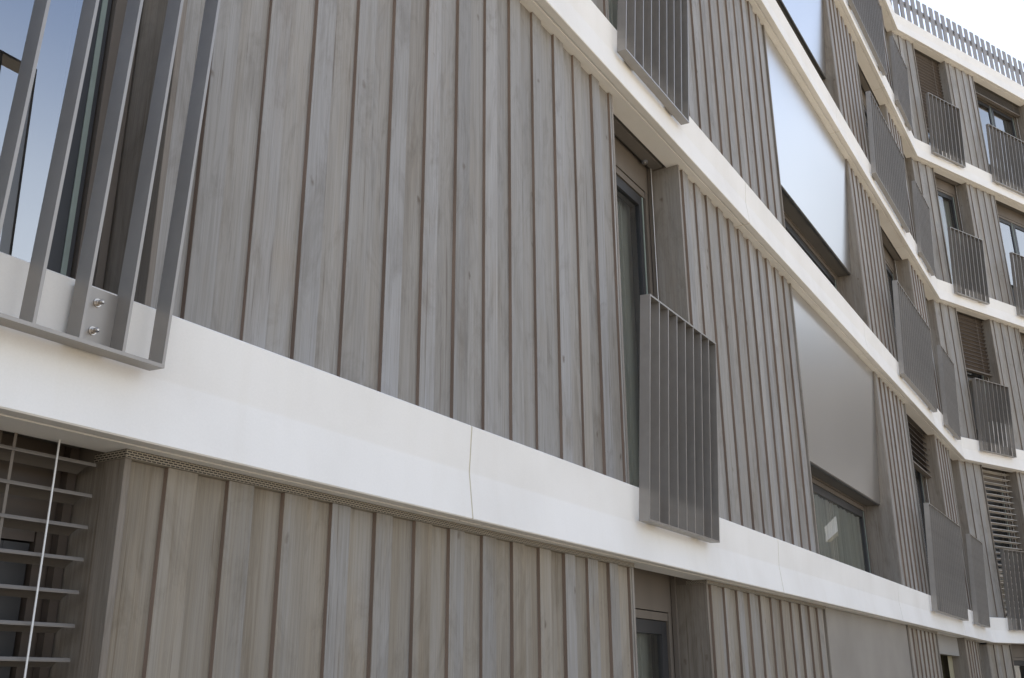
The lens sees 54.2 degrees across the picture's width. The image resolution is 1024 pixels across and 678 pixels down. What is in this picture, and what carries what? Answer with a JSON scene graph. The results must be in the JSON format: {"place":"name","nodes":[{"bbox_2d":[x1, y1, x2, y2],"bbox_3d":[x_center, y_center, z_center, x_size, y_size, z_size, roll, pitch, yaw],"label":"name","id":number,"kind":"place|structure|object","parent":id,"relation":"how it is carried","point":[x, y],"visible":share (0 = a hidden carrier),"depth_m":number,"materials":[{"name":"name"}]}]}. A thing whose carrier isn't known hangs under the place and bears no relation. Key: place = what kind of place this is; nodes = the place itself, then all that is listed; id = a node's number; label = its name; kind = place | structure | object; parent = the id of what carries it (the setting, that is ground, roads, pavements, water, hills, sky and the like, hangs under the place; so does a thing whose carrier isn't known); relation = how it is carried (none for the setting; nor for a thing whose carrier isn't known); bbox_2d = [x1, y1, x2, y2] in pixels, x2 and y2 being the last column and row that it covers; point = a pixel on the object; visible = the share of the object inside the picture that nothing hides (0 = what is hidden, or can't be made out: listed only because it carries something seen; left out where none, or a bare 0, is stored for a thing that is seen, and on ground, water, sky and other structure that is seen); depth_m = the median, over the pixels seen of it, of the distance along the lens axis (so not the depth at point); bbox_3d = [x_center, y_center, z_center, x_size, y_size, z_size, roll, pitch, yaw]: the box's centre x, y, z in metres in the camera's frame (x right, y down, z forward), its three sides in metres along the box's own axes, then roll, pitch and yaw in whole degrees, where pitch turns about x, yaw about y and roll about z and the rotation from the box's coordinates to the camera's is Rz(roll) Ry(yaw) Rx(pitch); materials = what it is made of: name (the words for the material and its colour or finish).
{"place":"outdoors","nodes":[
{"label":"outdoors","id":0,"kind":"place"},
{"bbox_2d":[892,0,1023,85],"label":"sky","id":1,"kind":"structure","parent":0,"point":[1000,23],"materials":[{"name":"white"}]},
{"bbox_2d":[989,426,1007,446],"bbox_3d":[8.456,1.680,17.371,0.520,0.425,0.136,12,-23,-32],"label":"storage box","id":2,"kind":"object","parent":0,"point":[998,435],"visible":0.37,"depth_m":17.28,"materials":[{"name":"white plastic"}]},
{"label":"street","id":3,"kind":"structure","parent":0,"visible":0},
{"bbox_2d":[0,0,1023,677],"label":"apartment building","id":4,"kind":"structure","parent":3,"relation":"on","point":[378,416],"depth_m":4.36,"materials":[{"name":"grey wood"}]},
{"bbox_2d":[0,430,95,677],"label":"window blind","id":5,"kind":"object","parent":4,"relation":"attached to","point":[12,453],"depth_m":2.58,"materials":[{"name":"metal"}]},
{"bbox_2d":[0,433,131,677],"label":"window","id":6,"kind":"structure","parent":4,"relation":"in","point":[86,645],"depth_m":2.67,"materials":[{"name":"grey glass"}]},
{"bbox_2d":[0,0,187,306],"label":"window","id":7,"kind":"structure","parent":4,"relation":"in","point":[20,224],"depth_m":3.20,"materials":[{"name":"clear glass"}]},
{"bbox_2d":[0,0,220,370],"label":"guard railing","id":8,"kind":"object","parent":4,"relation":"attached to","point":[98,323],"visible":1,"depth_m":2.62,"materials":[{"name":"grey metal"}]},
{"bbox_2d":[606,0,617,29],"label":"window","id":9,"kind":"structure","parent":4,"relation":"in","point":[611,4],"depth_m":7.51,"materials":[{"name":"grey glass"}]},
{"bbox_2d":[613,114,662,299],"bbox_3d":[0.777,-0.197,6.344,0.120,2.538,1.009,-12,-22,30],"label":"window blind","id":10,"kind":"object","parent":4,"relation":"attached to","point":[631,142],"depth_m":6.87,"materials":[{"name":"metal"}]},
{"bbox_2d":[610,94,689,486],"bbox_3d":[0.743,-0.111,6.336,0.390,2.709,1.077,-12,-22,30],"label":"window","id":11,"kind":"structure","parent":4,"relation":"in","point":[637,276],"depth_m":6.86,"materials":[{"name":"grey glass"}]},
{"bbox_2d":[617,0,688,124],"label":"guard railing","id":12,"kind":"object","parent":4,"relation":"attached to","point":[652,43],"visible":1,"depth_m":6.68,"materials":[{"name":"grey metal"}]},
{"bbox_2d":[631,568,713,677],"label":"window","id":13,"kind":"structure","parent":4,"relation":"in","point":[671,617],"depth_m":6.04,"materials":[{"name":"grey glass"}]},
{"bbox_2d":[639,294,719,542],"bbox_3d":[0.973,0.488,5.783,0.074,1.250,1.005,-8,-21,31],"label":"guard railing","id":14,"kind":"object","parent":4,"relation":"attached to","point":[678,463],"visible":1,"depth_m":5.71,"materials":[{"name":"grey metal"}]},
{"bbox_2d":[776,0,825,79],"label":"metal panel","id":15,"kind":"object","parent":4,"relation":"attached to","point":[805,19],"visible":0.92,"depth_m":12.71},
{"bbox_2d":[765,31,850,276],"bbox_3d":[3.278,-1.959,11.229,0.268,1.569,3.192,-12,-22,30],"label":"metal panel","id":16,"kind":"object","parent":4,"relation":"attached to","point":[812,164],"visible":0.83,"depth_m":11.12,"materials":[{"name":"silver metal"}]},
{"bbox_2d":[762,25,868,326],"bbox_3d":[3.250,-1.485,11.084,0.369,2.660,3.244,-12,-22,30],"label":"window","id":17,"kind":"structure","parent":4,"relation":"in","point":[850,287],"depth_m":12.10,"materials":[{"name":"grey metal"}]},
{"bbox_2d":[822,0,840,112],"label":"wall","id":18,"kind":"structure","parent":4,"relation":"in","point":[830,82],"depth_m":13.19,"materials":[{"name":"grey wood"}]},
{"bbox_2d":[792,287,879,505],"bbox_3d":[3.293,0.707,10.298,0.268,1.569,3.192,-12,-22,30],"label":"metal panel","id":19,"kind":"object","parent":4,"relation":"attached to","point":[837,385],"visible":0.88,"depth_m":10.17,"materials":[{"name":"silver metal"}]},
{"bbox_2d":[789,283,901,584],"bbox_3d":[3.257,1.206,10.150,0.390,2.709,3.244,-12,-22,30],"label":"window","id":20,"kind":"structure","parent":4,"relation":"in","point":[847,531],"depth_m":10.99,"materials":[{"name":"grey glass"}]},
{"bbox_2d":[847,0,886,75],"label":"guard railing","id":21,"kind":"object","parent":4,"relation":"attached to","point":[867,14],"visible":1,"depth_m":15.63,"materials":[{"name":"grey metal"}]},
{"bbox_2d":[857,62,878,104],"bbox_3d":[5.534,-3.029,15.471,0.120,2.454,1.976,-12,-22,30],"label":"window blind","id":22,"kind":"object","parent":4,"relation":"attached to","point":[865,85],"depth_m":16.05,"materials":[{"name":"metal"}]},
{"bbox_2d":[822,609,914,677],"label":"window","id":23,"kind":"structure","parent":4,"relation":"in","point":[824,611],"depth_m":8.19,"materials":[{"name":"grey"}]},
{"bbox_2d":[825,608,912,677],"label":"metal panel","id":24,"kind":"object","parent":4,"relation":"attached to","point":[860,646],"visible":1,"depth_m":9.21,"materials":[{"name":"silver metal"}]},
{"bbox_2d":[853,41,888,163],"bbox_3d":[5.532,-2.949,15.445,0.315,2.627,2.044,-12,-22,30],"label":"window","id":25,"kind":"structure","parent":4,"relation":"in","point":[882,108],"depth_m":15.53,"materials":[{"name":"grey wood"}]},
{"bbox_2d":[881,7,893,92],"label":"window","id":26,"kind":"structure","parent":4,"relation":"in","point":[887,34],"depth_m":18.97,"materials":[{"name":"grey glass"}]},
{"bbox_2d":[866,91,909,232],"bbox_3d":[5.467,-2.521,14.527,0.074,1.250,2.215,-8,-21,31],"label":"guard railing","id":27,"kind":"object","parent":4,"relation":"attached to","point":[887,162],"visible":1,"depth_m":14.33,"materials":[{"name":"grey metal"}]},
{"bbox_2d":[880,226,900,279],"bbox_3d":[5.548,-0.379,14.546,0.120,2.488,1.976,-12,-22,30],"label":"window blind","id":28,"kind":"object","parent":4,"relation":"attached to","point":[891,249],"depth_m":15.28,"materials":[{"name":"metal"}]},
{"bbox_2d":[876,209,914,361],"bbox_3d":[5.547,-0.299,14.520,0.315,2.660,2.044,-12,-22,30],"label":"window","id":29,"kind":"structure","parent":4,"relation":"in","point":[902,267],"depth_m":15.51,"materials":[{"name":"grey glass"}]},
{"bbox_2d":[889,36,911,130],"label":"guard railing","id":30,"kind":"object","parent":4,"relation":"attached to","point":[900,85],"visible":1,"depth_m":17.34,"materials":[{"name":"grey metal"}]},
{"bbox_2d":[900,136,916,243],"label":"window","id":31,"kind":"structure","parent":4,"relation":"in","point":[909,171],"depth_m":18.10,"materials":[{"name":"grey glass"}]},
{"bbox_2d":[892,280,936,411],"bbox_3d":[5.482,0.146,13.596,0.074,1.250,2.215,-8,-21,31],"label":"guard railing","id":32,"kind":"object","parent":4,"relation":"attached to","point":[914,352],"visible":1,"depth_m":13.38,"materials":[{"name":"grey metal"}]},
{"bbox_2d":[906,413,931,502],"bbox_3d":[5.564,2.311,13.608,0.120,2.538,1.976,-12,-22,30],"label":"window blind","id":33,"kind":"object","parent":4,"relation":"attached to","point":[916,432],"depth_m":14.25,"materials":[{"name":"metal"}]},
{"bbox_2d":[912,180,934,275],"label":"guard railing","id":34,"kind":"object","parent":4,"relation":"attached to","point":[923,231],"visible":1,"depth_m":16.41,"materials":[{"name":"grey metal"}]},
{"bbox_2d":[903,404,945,594],"bbox_3d":[5.562,2.391,13.582,0.315,2.709,2.044,-12,-22,30],"label":"window","id":35,"kind":"structure","parent":4,"relation":"in","point":[934,484],"depth_m":14.50,"materials":[{"name":"grey glass"}]},
{"bbox_2d":[914,48,948,140],"bbox_3d":[8.183,-4.547,19.556,1.006,2.404,0.120,12,-23,-32],"label":"window blind","id":36,"kind":"object","parent":4,"relation":"attached to","point":[928,74],"depth_m":19.81,"materials":[{"name":"metal"}]},
{"bbox_2d":[922,283,942,414],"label":"window","id":37,"kind":"structure","parent":4,"relation":"in","point":[930,308],"depth_m":17.12,"materials":[{"name":"grey glass"}]},
{"bbox_2d":[912,43,961,158],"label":"window","id":38,"kind":"structure","parent":4,"relation":"in","point":[942,69],"depth_m":19.89,"materials":[{"name":"grey glass"}]},
{"bbox_2d":[925,92,965,167],"bbox_3d":[8.210,-3.947,18.950,1.005,1.250,0.074,12,-20,-32],"label":"guard railing","id":39,"kind":"object","parent":4,"relation":"attached to","point":[938,148],"visible":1,"depth_m":18.94,"materials":[{"name":"grey metal"}]},
{"bbox_2d":[923,503,968,620],"bbox_3d":[5.497,2.858,12.650,0.074,1.250,2.215,-8,-21,31],"label":"guard railing","id":40,"kind":"object","parent":4,"relation":"attached to","point":[946,568],"visible":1,"depth_m":12.42,"materials":[{"name":"grey metal"}]},
{"bbox_2d":[937,345,960,439],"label":"guard railing","id":41,"kind":"object","parent":4,"relation":"attached to","point":[949,395],"visible":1,"depth_m":15.46,"materials":[{"name":"grey metal"}]},
{"bbox_2d":[934,172,973,291],"bbox_3d":[8.197,-1.936,18.646,1.006,2.454,0.120,12,-23,-32],"label":"window blind","id":42,"kind":"object","parent":4,"relation":"attached to","point":[947,180],"depth_m":19.11,"materials":[{"name":"metal"}]},
{"bbox_2d":[892,0,1023,85],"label":"roof fence","id":43,"kind":"object","parent":4,"relation":"on","point":[941,26],"visible":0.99,"depth_m":20.59,"materials":[{"name":"grey metal"}]},
{"bbox_2d":[932,168,984,292],"bbox_3d":[8.176,-1.846,18.649,1.074,2.627,0.388,12,-23,-32],"label":"window","id":44,"kind":"structure","parent":4,"relation":"in","point":[947,201],"depth_m":19.07,"materials":[{"name":"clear glass"}]},
{"bbox_2d":[948,450,972,610],"bbox_3d":[6.962,3.044,15.735,0.312,2.539,0.902,-12,-22,30],"label":"window","id":45,"kind":"structure","parent":4,"relation":"in","point":[954,464],"depth_m":16.12,"materials":[{"name":"wood"}]},
{"bbox_2d":[947,227,989,304],"bbox_3d":[8.224,-1.313,18.031,1.005,1.250,0.074,12,-20,-32],"label":"guard railing","id":46,"kind":"object","parent":4,"relation":"attached to","point":[961,287],"visible":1,"depth_m":18.02,"materials":[{"name":"grey metal"}]},
{"bbox_2d":[957,311,991,380],"bbox_3d":[8.212,0.714,17.721,1.006,2.488,0.120,12,-23,-32],"label":"window blind","id":47,"kind":"object","parent":4,"relation":"attached to","point":[973,345],"depth_m":18.00,"materials":[{"name":"metal"}]},
{"bbox_2d":[966,534,990,627],"bbox_3d":[6.836,3.560,14.682,0.074,1.250,1.160,-8,-21,31],"label":"guard railing","id":48,"kind":"object","parent":4,"relation":"attached to","point":[979,597],"visible":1,"depth_m":14.50,"materials":[{"name":"grey metal"}]},
{"bbox_2d":[954,308,1011,446],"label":"window","id":49,"kind":"structure","parent":4,"relation":"in","point":[991,352],"depth_m":18.09,"materials":[{"name":"grey wood"}]},
{"bbox_2d":[977,643,991,677],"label":"window","id":50,"kind":"structure","parent":4,"relation":"in","point":[982,649],"depth_m":15.38,"materials":[{"name":"wood"}]},
{"bbox_2d":[972,378,1016,457],"bbox_3d":[8.239,1.353,17.101,1.005,1.250,0.074,12,-20,-32],"label":"guard railing","id":51,"kind":"object","parent":4,"relation":"attached to","point":[985,445],"visible":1,"depth_m":17.09,"materials":[{"name":"grey metal"}]},
{"bbox_2d":[974,81,1020,138],"bbox_3d":[10.203,-4.103,20.861,1.886,2.404,0.120,12,-23,-32],"label":"window blind","id":52,"kind":"object","parent":4,"relation":"attached to","point":[995,99],"depth_m":21.24,"materials":[{"name":"metal"}]},
{"bbox_2d":[971,76,1023,185],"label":"window","id":53,"kind":"structure","parent":4,"relation":"in","point":[989,113],"depth_m":21.54,"materials":[{"name":"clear glass"}]},
{"bbox_2d":[980,644,1023,677],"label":"window","id":54,"kind":"structure","parent":4,"relation":"in","point":[1016,650],"depth_m":16.28,"materials":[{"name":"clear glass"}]},
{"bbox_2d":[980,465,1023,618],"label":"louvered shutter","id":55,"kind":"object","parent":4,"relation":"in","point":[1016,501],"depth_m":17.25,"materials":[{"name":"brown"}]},
{"bbox_2d":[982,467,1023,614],"bbox_3d":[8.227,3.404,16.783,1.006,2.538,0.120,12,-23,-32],"label":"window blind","id":56,"kind":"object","parent":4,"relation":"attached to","point":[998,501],"depth_m":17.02,"materials":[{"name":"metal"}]},
{"bbox_2d":[986,123,1023,195],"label":"guard railing","id":57,"kind":"object","parent":4,"relation":"attached to","point":[1015,160],"visible":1,"depth_m":20.03,"materials":[{"name":"grey metal"}]},
{"bbox_2d":[993,196,1023,307],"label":"window","id":58,"kind":"structure","parent":4,"relation":"in","point":[1011,223],"depth_m":20.38,"materials":[{"name":"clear glass"}]},
{"bbox_2d":[1000,549,1023,630],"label":"guard railing","id":59,"kind":"object","parent":4,"relation":"attached to","point":[1015,623],"visible":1,"depth_m":16.01,"materials":[{"name":"grey metal"}]},
{"bbox_2d":[1009,252,1023,317],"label":"guard railing","id":60,"kind":"object","parent":4,"relation":"attached to","point":[1017,295],"visible":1,"depth_m":18.91,"materials":[{"name":"grey metal"}]},
{"bbox_2d":[1018,329,1023,360],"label":"window","id":61,"kind":"structure","parent":4,"relation":"in","point":[1021,337],"depth_m":18.78,"materials":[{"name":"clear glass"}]}
]}

